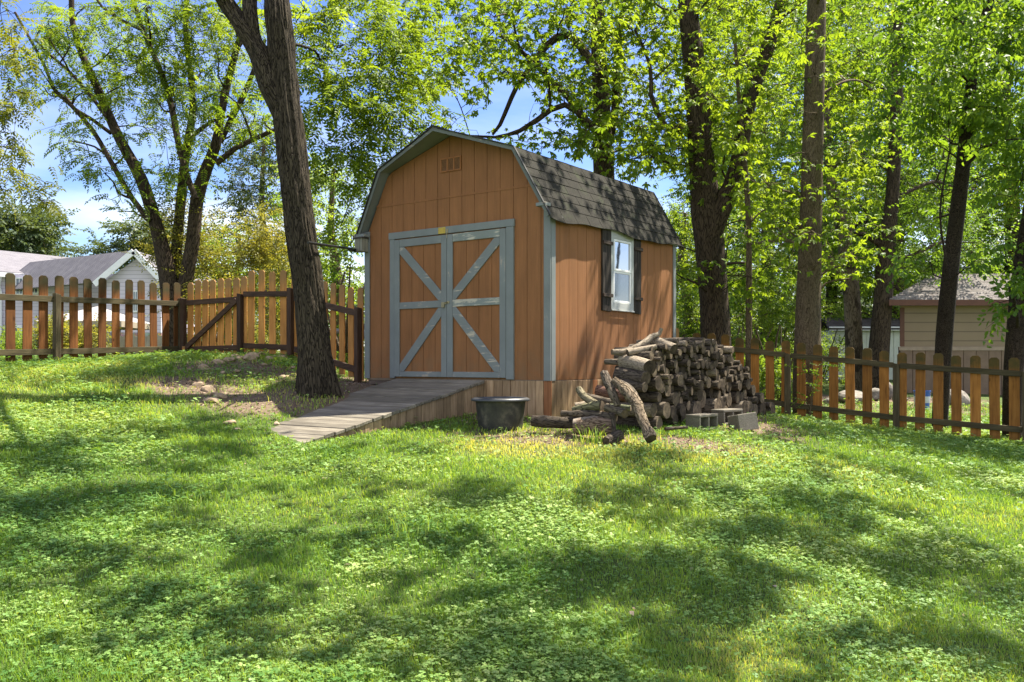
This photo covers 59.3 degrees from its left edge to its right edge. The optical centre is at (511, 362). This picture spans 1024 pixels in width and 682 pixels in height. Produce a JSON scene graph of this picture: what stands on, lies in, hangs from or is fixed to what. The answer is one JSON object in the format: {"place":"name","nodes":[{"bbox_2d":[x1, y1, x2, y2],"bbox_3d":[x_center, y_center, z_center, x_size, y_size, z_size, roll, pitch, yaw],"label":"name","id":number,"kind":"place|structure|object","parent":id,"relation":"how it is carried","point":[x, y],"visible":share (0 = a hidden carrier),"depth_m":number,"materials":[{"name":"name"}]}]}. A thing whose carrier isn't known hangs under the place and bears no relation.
{"place":"outdoors","nodes":[
{"label":"outdoors","id":0,"kind":"place"},
{"bbox_2d":[0,351,1023,681],"bbox_3d":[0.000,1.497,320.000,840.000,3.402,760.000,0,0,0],"label":"ground","id":1,"kind":"structure","parent":0,"point":[284,408],"depth_m":5.89,"materials":[{"name":"green plant"}]},
{"bbox_2d":[0,324,36,349],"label":"hedge bush","id":2,"kind":"object","parent":1,"relation":"on","point":[18,342],"visible":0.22,"depth_m":38.54,"materials":[{"name":"green plant"}]},
{"bbox_2d":[0,0,67,224],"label":"hanging walnut tree","id":3,"kind":"object","parent":1,"relation":"on","point":[5,114],"visible":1,"depth_m":13.68,"materials":[{"name":"green plant"}]},
{"bbox_2d":[0,180,92,256],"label":"round tree","id":4,"kind":"object","parent":1,"relation":"on","point":[34,233],"visible":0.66,"depth_m":67.18,"materials":[{"name":"green plant"}]},
{"bbox_2d":[17,311,111,354],"bbox_3d":[-13.742,-0.598,27.729,3.496,2.199,2.469,0,0,21],"label":"flowering bush","id":5,"kind":"object","parent":1,"relation":"on","point":[80,337],"visible":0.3,"depth_m":27.47,"materials":[{"name":"green plant"}]},
{"bbox_2d":[0,273,180,361],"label":"picket fence","id":6,"kind":"object","parent":1,"relation":"on","point":[57,298],"visible":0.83,"depth_m":13.98,"materials":[{"name":"brown wood"}]},
{"bbox_2d":[180,276,247,354],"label":"picket gate","id":7,"kind":"structure","parent":6,"relation":"attached to","point":[237,301],"depth_m":15.29,"materials":[{"name":"brown wood"}]},
{"bbox_2d":[34,306,149,346],"bbox_3d":[-15.198,-0.858,33.000,3.050,2.428,3.050,0,0,0],"label":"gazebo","id":8,"kind":"object","parent":1,"relation":"on","point":[109,317],"visible":0.24,"depth_m":32.03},
{"bbox_2d":[0,249,216,345],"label":"white house","id":9,"kind":"structure","parent":1,"relation":"on","point":[94,269],"depth_m":47.85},
{"bbox_2d":[58,205,184,273],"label":"tree","id":10,"kind":"object","parent":1,"relation":"on","point":[131,229],"visible":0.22,"depth_m":60.52,"materials":[{"name":"green plant"}]},
{"bbox_2d":[81,336,161,354],"bbox_3d":[-13.057,-0.185,29.000,4.045,1.370,0.020,0,0,0],"label":"board fence","id":11,"kind":"object","parent":1,"relation":"on","point":[147,341],"visible":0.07,"depth_m":28.99,"materials":[{"name":"wood"}]},
{"bbox_2d":[0,0,274,352],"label":"walnut tree","id":12,"kind":"object","parent":1,"relation":"on","point":[54,40],"visible":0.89,"depth_m":18.17,"materials":[{"name":"green plant"}]},
{"bbox_2d":[117,191,329,352],"bbox_3d":[-6.056,-1.821,19.597,4.749,3.763,4.473,0,0,0],"label":"yellow bush","id":13,"kind":"object","parent":1,"relation":"on","point":[264,254],"visible":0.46,"depth_m":19.16,"materials":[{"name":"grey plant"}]},
{"bbox_2d":[185,214,328,334],"bbox_3d":[-9.973,-2.758,34.402,7.063,6.511,7.218,0,0,0],"label":"tree behind gate","id":14,"kind":"object","parent":1,"relation":"on","point":[233,240],"visible":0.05,"depth_m":33.24,"materials":[{"name":"green plant"}]},
{"bbox_2d":[203,114,322,351],"bbox_3d":[-8.259,-4.025,30.171,4.021,8.860,5.324,0,0,-28],"label":"grey trunk tree","id":15,"kind":"object","parent":1,"relation":"on","point":[263,171],"visible":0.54,"depth_m":29.31,"materials":[{"name":"brown plant"}]},
{"bbox_2d":[243,270,297,357],"bbox_3d":[-3.925,-0.741,14.548,1.269,1.556,0.099,0,0,34],"label":"picket fence","id":16,"kind":"object","parent":1,"relation":"on","point":[288,335],"visible":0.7,"depth_m":14.55,"materials":[{"name":"brown wood"}]},
{"bbox_2d":[258,152,376,357],"bbox_3d":[-5.005,-2.946,24.700,4.002,6.473,6.373,0,0,-13],"label":"leaning grey tree","id":17,"kind":"object","parent":1,"relation":"on","point":[336,270],"visible":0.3,"depth_m":23.83,"materials":[{"name":"brown plant"}]},
{"bbox_2d":[294,281,363,382],"bbox_3d":[-2.772,-0.496,13.383,0.099,1.751,2.041,0,0,-40],"label":"picket fence","id":18,"kind":"object","parent":1,"relation":"on","point":[354,366],"visible":0.52,"depth_m":12.91,"materials":[{"name":"brown wood"}]},
{"bbox_2d":[328,267,363,362],"bbox_3d":[-3.016,-0.288,15.516,1.864,2.579,2.262,0,0,-10],"label":"green shrub","id":19,"kind":"object","parent":1,"relation":"on","point":[346,339],"visible":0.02,"depth_m":15.30,"materials":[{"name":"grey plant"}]},
{"bbox_2d":[215,0,496,398],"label":"forked trunk tree","id":20,"kind":"object","parent":1,"relation":"on","point":[278,77],"visible":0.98,"depth_m":12.65,"materials":[{"name":"green plant"}]},
{"bbox_2d":[271,379,483,444],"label":"wooden ramp","id":21,"kind":"structure","parent":1,"relation":"on","point":[396,403],"depth_m":10.37,"materials":[{"name":"grey wood"}]},
{"bbox_2d":[12,355,940,543],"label":"tall grass","id":22,"kind":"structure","parent":1,"relation":"on","point":[594,440],"depth_m":9.06,"materials":[{"name":"green plant"}]},
{"bbox_2d":[471,396,529,430],"bbox_3d":[-0.128,0.566,10.050,0.660,0.356,0.660,0,0,0],"label":"plastic tub","id":23,"kind":"object","parent":1,"relation":"on","point":[497,412],"visible":0.98,"depth_m":9.82,"materials":[{"name":"grey plastic"}]},
{"bbox_2d":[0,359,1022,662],"bbox_3d":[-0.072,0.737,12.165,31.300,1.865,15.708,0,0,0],"label":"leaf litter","id":24,"kind":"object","parent":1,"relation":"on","point":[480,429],"visible":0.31,"depth_m":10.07,"materials":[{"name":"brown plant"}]},
{"bbox_2d":[0,348,1023,681],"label":"clover","id":25,"kind":"object","parent":1,"relation":"on","point":[576,616],"visible":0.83,"depth_m":5.82,"materials":[{"name":"green plant"}]},
{"bbox_2d":[611,377,656,442],"bbox_3d":[1.248,0.468,9.130,0.162,0.652,0.698,0,0,-27],"label":"loose log","id":26,"kind":"object","parent":25,"relation":"on","point":[630,395],"visible":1,"depth_m":9.05,"materials":[{"name":"brown wood"}]},
{"bbox_2d":[354,125,683,417],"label":"garden shed","id":27,"kind":"structure","parent":1,"relation":"on","point":[545,285],"depth_m":11.48,"materials":[{"name":"paint"}]},
{"bbox_2d":[352,236,368,252],"bbox_3d":[-2.082,-1.624,12.385,0.185,0.198,0.143,0,0,36],"label":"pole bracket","id":28,"kind":"object","parent":27,"relation":"attached to","point":[361,244],"visible":1,"depth_m":12.34,"materials":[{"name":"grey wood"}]},
{"bbox_2d":[307,241,357,252],"bbox_3d":[-2.288,-1.498,11.587,0.032,0.156,1.703,0,0,10],"label":"metal pole","id":29,"kind":"object","parent":28,"relation":"attached to","point":[336,246],"visible":1,"depth_m":11.55,"materials":[{"name":"grey metal"}]},
{"bbox_2d":[394,235,446,376],"bbox_3d":[-1.202,-0.730,11.828,0.922,1.830,0.034,0,0,36],"label":"door","id":30,"kind":"structure","parent":27,"relation":"in","point":[420,264],"depth_m":11.82,"materials":[{"name":"paint"}]},
{"bbox_2d":[447,228,505,377],"bbox_3d":[-0.446,-0.730,11.269,0.937,1.830,0.034,0,0,36],"label":"door","id":31,"kind":"structure","parent":27,"relation":"in","point":[476,260],"depth_m":11.27,"materials":[{"name":"paint"}]},
{"bbox_2d":[611,230,634,312],"bbox_3d":[1.474,-1.208,12.007,0.035,1.049,0.613,0,0,36],"label":"window","id":32,"kind":"structure","parent":27,"relation":"in","point":[622,249],"depth_m":12.02,"materials":[{"name":"glass"}]},
{"bbox_2d":[364,0,710,180],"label":"hickory tree","id":33,"kind":"object","parent":1,"relation":"on","point":[598,152],"visible":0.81,"depth_m":17.06,"materials":[{"name":"green plant"}]},
{"bbox_2d":[531,415,572,428],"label":"loose log","id":34,"kind":"object","parent":1,"relation":"on","point":[543,421],"visible":0.83,"depth_m":9.65,"materials":[{"name":"brown wood"}]},
{"bbox_2d":[114,221,1002,359],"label":"distant woods","id":35,"kind":"object","parent":1,"relation":"on","point":[789,301],"visible":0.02,"depth_m":89.20,"materials":[{"name":"green plant"}]},
{"bbox_2d":[573,415,611,435],"bbox_3d":[0.848,0.655,9.355,0.421,0.218,0.206,0,0,14],"label":"loose log","id":36,"kind":"object","parent":1,"relation":"on","point":[591,422],"visible":0.77,"depth_m":9.28,"materials":[{"name":"brown wood"}]},
{"bbox_2d":[560,410,617,420],"bbox_3d":[0.803,0.554,9.449,0.629,0.116,0.101,0,0,29],"label":"loose log","id":37,"kind":"object","parent":36,"relation":"on","point":[581,413],"visible":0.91,"depth_m":9.43,"materials":[{"name":"brown wood"}]},
{"bbox_2d":[572,400,604,410],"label":"loose log","id":38,"kind":"object","parent":37,"relation":"on","point":[597,405],"visible":0.94,"depth_m":9.43,"materials":[{"name":"brown wood"}]},
{"bbox_2d":[576,386,596,402],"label":"loose log","id":39,"kind":"object","parent":38,"relation":"on","point":[583,395],"visible":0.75,"depth_m":9.66,"materials":[{"name":"brown wood"}]},
{"bbox_2d":[603,403,628,417],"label":"loose log","id":40,"kind":"object","parent":37,"relation":"on","point":[619,411],"visible":1,"depth_m":9.26,"materials":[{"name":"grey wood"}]},
{"bbox_2d":[600,370,620,406],"bbox_3d":[1.015,0.267,9.390,0.119,0.384,0.297,0,0,-30],"label":"loose log","id":41,"kind":"object","parent":40,"relation":"on","point":[609,386],"visible":1,"depth_m":9.33,"materials":[{"name":"brown wood"}]},
{"bbox_2d":[603,429,623,445],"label":"loose log","id":42,"kind":"object","parent":1,"relation":"on","point":[614,436],"visible":0.95,"depth_m":9.05,"materials":[{"name":"brown wood"}]},
{"bbox_2d":[616,416,662,429],"bbox_3d":[1.425,0.676,10.171,0.538,0.172,0.171,0,0,36],"label":"firewood log","id":43,"kind":"object","parent":1,"relation":"on","point":[632,421],"visible":0.5,"depth_m":10.10,"materials":[{"name":"brown wood"}]},
{"bbox_2d":[620,402,656,416],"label":"firewood log","id":44,"kind":"object","parent":43,"relation":"on","point":[650,409],"visible":0.42,"depth_m":9.97,"materials":[{"name":"brown wood"}]},
{"bbox_2d":[586,393,612,403],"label":"loose log","id":45,"kind":"object","parent":44,"relation":"on","point":[603,399],"visible":0.49,"depth_m":9.75,"materials":[{"name":"brown wood"}]},
{"bbox_2d":[620,392,661,401],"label":"firewood log","id":46,"kind":"object","parent":44,"relation":"on","point":[650,396],"visible":0.5,"depth_m":10.00,"materials":[{"name":"brown wood"}]},
{"bbox_2d":[647,376,661,389],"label":"firewood log","id":47,"kind":"object","parent":46,"relation":"on","point":[654,383],"visible":0.34,"depth_m":9.90,"materials":[{"name":"brown wood"}]},
{"bbox_2d":[650,369,656,376],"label":"firewood log","id":48,"kind":"object","parent":47,"relation":"on","point":[654,374],"visible":0.2,"depth_m":9.89,"materials":[{"name":"grey wood"}]},
{"bbox_2d":[604,359,617,364],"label":"firewood log","id":49,"kind":"object","parent":48,"relation":"on","point":[610,362],"visible":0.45,"depth_m":10.19,"materials":[{"name":"brown wood"}]},
{"bbox_2d":[614,351,653,359],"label":"firewood log","id":50,"kind":"object","parent":49,"relation":"on","point":[649,355],"visible":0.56,"depth_m":9.96,"materials":[{"name":"brown wood"}]},
{"bbox_2d":[643,402,670,418],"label":"firewood log","id":51,"kind":"object","parent":43,"relation":"on","point":[663,410],"visible":0.38,"depth_m":10.06,"materials":[{"name":"brown wood"}]},
{"bbox_2d":[662,414,677,425],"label":"firewood log","id":52,"kind":"object","parent":1,"relation":"on","point":[670,421],"visible":0.27,"depth_m":10.39,"materials":[{"name":"brown wood"}]},
{"bbox_2d":[667,405,676,418],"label":"firewood log","id":53,"kind":"object","parent":52,"relation":"on","point":[673,412],"visible":0.29,"depth_m":10.27,"materials":[{"name":"brown wood"}]},
{"bbox_2d":[661,393,678,405],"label":"firewood log","id":54,"kind":"object","parent":53,"relation":"on","point":[672,399],"visible":0.34,"depth_m":10.33,"materials":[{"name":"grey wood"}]},
{"bbox_2d":[675,403,685,416],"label":"firewood log","id":55,"kind":"object","parent":52,"relation":"on","point":[681,409],"visible":0.24,"depth_m":10.46,"materials":[{"name":"brown wood"}]},
{"bbox_2d":[686,400,700,413],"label":"firewood log","id":56,"kind":"object","parent":1,"relation":"on","point":[695,407],"visible":0.19,"depth_m":10.83,"materials":[{"name":"brown wood"}]},
{"bbox_2d":[691,390,702,400],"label":"firewood log","id":57,"kind":"object","parent":56,"relation":"on","point":[697,395],"visible":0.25,"depth_m":10.90,"materials":[{"name":"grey wood"}]},
{"bbox_2d":[686,413,717,430],"bbox_3d":[2.185,0.684,10.350,0.190,0.190,0.400,0,0,44],"label":"concrete block","id":58,"kind":"object","parent":1,"relation":"on","point":[697,420],"depth_m":10.27,"materials":[{"name":"grey concrete"}]},
{"bbox_2d":[660,185,762,356],"bbox_3d":[5.740,-2.437,27.655,4.300,6.440,6.212,0,0,0],"label":"tree right of shed","id":59,"kind":"object","parent":1,"relation":"on","point":[683,257],"visible":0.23,"depth_m":26.95,"materials":[{"name":"green plant"}]},
{"bbox_2d":[701,398,721,412],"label":"firewood log","id":60,"kind":"object","parent":1,"relation":"on","point":[711,403],"visible":0.3,"depth_m":11.21,"materials":[{"name":"brown wood"}]},
{"bbox_2d":[631,0,794,328],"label":"woodland tree","id":61,"kind":"object","parent":1,"relation":"on","point":[670,195],"visible":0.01,"depth_m":40.26,"materials":[{"name":"green plant"}]},
{"bbox_2d":[676,268,762,354],"bbox_3d":[5.921,-1.107,26.124,3.049,3.632,3.026,0,0,0],"label":"green shrub","id":62,"kind":"object","parent":1,"relation":"on","point":[682,303],"visible":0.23,"depth_m":25.86,"materials":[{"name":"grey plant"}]},
{"bbox_2d":[711,408,742,425],"bbox_3d":[2.616,0.658,10.950,0.400,0.190,0.190,0,0,-42],"label":"concrete block","id":63,"kind":"object","parent":1,"relation":"on","point":[723,414],"depth_m":10.84,"materials":[{"name":"grey concrete"}]},
{"bbox_2d":[731,401,746,413],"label":"firewood log","id":64,"kind":"object","parent":1,"relation":"on","point":[741,405],"visible":0.23,"depth_m":11.97,"materials":[{"name":"brown wood"}]},
{"bbox_2d":[730,391,739,402],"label":"firewood log","id":65,"kind":"object","parent":64,"relation":"on","point":[735,395],"visible":0.29,"depth_m":11.89,"materials":[{"name":"brown wood"}]},
{"bbox_2d":[731,380,741,390],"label":"firewood log","id":66,"kind":"object","parent":65,"relation":"on","point":[736,385],"visible":0.41,"depth_m":11.87,"materials":[{"name":"brown wood"}]},
{"bbox_2d":[571,0,910,345],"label":"split trunk tree","id":67,"kind":"object","parent":1,"relation":"on","point":[705,197],"visible":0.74,"depth_m":17.35,"materials":[{"name":"green plant"}]},
{"bbox_2d":[727,412,758,430],"bbox_3d":[2.710,0.701,10.560,0.280,0.200,0.200,-6,-6,-25],"label":"concrete block","id":68,"kind":"object","parent":1,"relation":"on","point":[747,421],"depth_m":10.47,"materials":[{"name":"grey concrete"}]},
{"bbox_2d":[715,31,790,375],"bbox_3d":[4.554,-2.623,17.133,1.433,7.382,1.754,0,0,0],"label":"sapling tree","id":69,"kind":"object","parent":1,"relation":"on","point":[748,335],"visible":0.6,"depth_m":16.96,"materials":[{"name":"green plant"}]},
{"bbox_2d":[730,325,777,389],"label":"green shrub","id":70,"kind":"object","parent":1,"relation":"on","point":[736,337],"visible":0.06,"depth_m":21.98,"materials":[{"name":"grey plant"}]},
{"bbox_2d":[752,401,765,415],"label":"firewood log","id":71,"kind":"object","parent":1,"relation":"on","point":[761,408],"visible":0.2,"depth_m":12.54,"materials":[{"name":"brown wood"}]},
{"bbox_2d":[728,274,795,376],"bbox_3d":[7.239,-0.872,25.333,3.167,3.300,2.678,0,0,0],"label":"green shrub","id":72,"kind":"object","parent":1,"relation":"on","point":[768,321],"visible":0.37,"depth_m":24.96,"materials":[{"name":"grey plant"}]},
{"bbox_2d":[675,0,872,348],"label":"woodland tree","id":73,"kind":"object","parent":1,"relation":"on","point":[828,285],"visible":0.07,"depth_m":33.61,"materials":[{"name":"green plant"}]},
{"bbox_2d":[743,324,824,400],"bbox_3d":[5.505,0.184,18.919,1.974,1.933,3.023,0,0,23],"label":"green shrub","id":74,"kind":"object","parent":1,"relation":"on","point":[777,371],"visible":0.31,"depth_m":18.32,"materials":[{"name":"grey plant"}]},
{"bbox_2d":[757,241,844,352],"bbox_3d":[9.502,-1.654,29.426,3.694,4.686,2.950,0,0,0],"label":"green shrub","id":75,"kind":"object","parent":1,"relation":"on","point":[790,296],"visible":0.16,"depth_m":29.19,"materials":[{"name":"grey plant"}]},
{"bbox_2d":[720,0,903,415],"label":"straight hickory tree","id":76,"kind":"object","parent":1,"relation":"on","point":[809,239],"visible":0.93,"depth_m":15.64,"materials":[{"name":"green plant"}]},
{"bbox_2d":[784,352,839,416],"bbox_3d":[4.875,0.376,14.585,0.821,1.154,0.850,0,0,0],"label":"climbing weed","id":77,"kind":"object","parent":1,"relation":"on","point":[816,374],"visible":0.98,"depth_m":14.59,"materials":[{"name":"green plant"}]},
{"bbox_2d":[676,0,948,389],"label":"gnarled tree","id":78,"kind":"object","parent":1,"relation":"on","point":[852,318],"visible":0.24,"depth_m":22.95,"materials":[{"name":"green plant"}]},
{"bbox_2d":[790,328,844,384],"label":"green shrub","id":79,"kind":"object","parent":1,"relation":"on","point":[823,339],"visible":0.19,"depth_m":25.91,"materials":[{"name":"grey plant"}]},
{"bbox_2d":[752,3,920,331],"bbox_3d":[13.408,-8.302,37.423,7.244,17.813,8.576,0,0,16],"label":"woodland tree","id":80,"kind":"object","parent":1,"relation":"on","point":[835,289],"visible":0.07,"depth_m":36.79,"materials":[{"name":"green plant"}]},
{"bbox_2d":[838,390,861,403],"bbox_3d":[7.167,0.762,19.013,0.727,0.383,0.576,-7,11,-17],"label":"boulder","id":81,"kind":"object","parent":1,"relation":"on","point":[841,395],"visible":0.39,"depth_m":18.81,"materials":[{"name":"beige stone"}]},
{"bbox_2d":[693,333,1023,441],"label":"picket fence","id":82,"kind":"object","parent":1,"relation":"on","point":[899,417],"visible":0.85,"depth_m":14.38,"materials":[{"name":"brown wood"}]},
{"bbox_2d":[821,318,899,379],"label":"white shed","id":83,"kind":"structure","parent":1,"relation":"on","point":[832,324],"depth_m":30.98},
{"bbox_2d":[764,0,1019,387],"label":"dark trunk tree","id":84,"kind":"object","parent":1,"relation":"on","point":[880,332],"visible":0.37,"depth_m":22.28,"materials":[{"name":"green plant"}]},
{"bbox_2d":[821,0,982,319],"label":"woodland tree","id":85,"kind":"object","parent":1,"relation":"on","point":[896,309],"visible":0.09,"depth_m":32.63,"materials":[{"name":"green plant"}]},
{"bbox_2d":[913,390,930,409],"bbox_3d":[8.200,0.745,18.000,0.338,0.380,0.330,0,0,0],"label":"blue bucket","id":86,"kind":"object","parent":1,"relation":"on","point":[927,397],"visible":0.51,"depth_m":17.87,"materials":[{"name":"plastic"}]},
{"bbox_2d":[843,0,1023,428],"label":"slanting tree","id":87,"kind":"object","parent":1,"relation":"on","point":[972,117],"visible":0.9,"depth_m":14.03,"materials":[{"name":"green plant"}]},
{"bbox_2d":[871,0,1023,303],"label":"woodland tree","id":88,"kind":"object","parent":1,"relation":"on","point":[905,240],"visible":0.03,"depth_m":37.37,"materials":[{"name":"green plant"}]},
{"bbox_2d":[889,274,1011,394],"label":"metal outbuilding","id":89,"kind":"structure","parent":1,"relation":"on","point":[917,303],"depth_m":22.00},
{"bbox_2d":[949,389,969,405],"bbox_3d":[9.324,0.758,18.946,0.695,0.436,0.491,0,0,8],"label":"boulder","id":90,"kind":"object","parent":1,"relation":"on","point":[965,399],"visible":0.22,"depth_m":18.82,"materials":[{"name":"beige stone"}]},
{"bbox_2d":[926,0,1023,273],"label":"woodland tree","id":91,"kind":"object","parent":1,"relation":"on","point":[1009,223],"visible":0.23,"depth_m":33.31,"materials":[{"name":"green plant"}]},
{"bbox_2d":[959,8,1023,437],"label":"edge tree","id":92,"kind":"object","parent":1,"relation":"on","point":[1014,338],"visible":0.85,"depth_m":13.09,"materials":[{"name":"green plant"}]},
{"bbox_2d":[0,0,1023,350],"label":"sky","id":93,"kind":"structure","parent":0,"point":[75,196],"materials":[{"name":"blue"}]},
{"bbox_2d":[595,385,626,400],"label":"loose log","id":94,"kind":"object","parent":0,"point":[600,390],"visible":0.4,"depth_m":9.89,"materials":[{"name":"red wood"}]},
{"bbox_2d":[619,378,647,391],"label":"loose log","id":95,"kind":"object","parent":94,"relation":"on","point":[639,386],"visible":0.51,"depth_m":9.71,"materials":[{"name":"brown wood"}]},
{"bbox_2d":[613,367,650,383],"bbox_3d":[1.314,0.139,9.884,0.160,0.195,0.438,0,0,-39],"label":"loose log","id":96,"kind":"object","parent":95,"relation":"on","point":[632,374],"visible":0.88,"depth_m":9.80,"materials":[{"name":"brown wood"}]},
{"bbox_2d":[617,354,655,373],"bbox_3d":[1.380,0.015,9.952,0.189,0.241,0.489,0,0,-31],"label":"loose log","id":97,"kind":"object","parent":96,"relation":"on","point":[637,363],"visible":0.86,"depth_m":9.83,"materials":[{"name":"brown wood"}]},
{"bbox_2d":[611,328,662,354],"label":"crooked branch","id":98,"kind":"object","parent":97,"relation":"on","point":[647,340],"visible":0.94,"depth_m":10.17,"materials":[{"name":"brown wood"}]},
{"bbox_2d":[626,344,656,355],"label":"loose log","id":99,"kind":"object","parent":97,"relation":"on","point":[632,351],"visible":1,"depth_m":10.01,"materials":[{"name":"brown wood"}]},
{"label":"firewood log","id":100,"kind":"object","parent":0,"visible":0},
{"bbox_2d":[665,360,677,368],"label":"firewood log","id":101,"kind":"object","parent":100,"relation":"on","point":[671,364],"visible":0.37,"depth_m":10.33,"materials":[{"name":"brown wood"}]},
{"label":"firewood log","id":102,"kind":"object","parent":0,"visible":0},
{"bbox_2d":[648,334,677,353],"bbox_3d":[1.719,-0.214,10.302,0.124,0.237,0.411,0,0,-36],"label":"loose log","id":103,"kind":"object","parent":102,"relation":"on","point":[672,348],"visible":0.6,"depth_m":10.18,"materials":[{"name":"brown wood"}]},
{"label":"firewood log","id":104,"kind":"object","parent":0,"visible":0},
{"bbox_2d":[671,374,682,385],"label":"firewood log","id":105,"kind":"object","parent":104,"relation":"on","point":[677,380],"visible":0.34,"depth_m":10.42,"materials":[{"name":"brown wood"}]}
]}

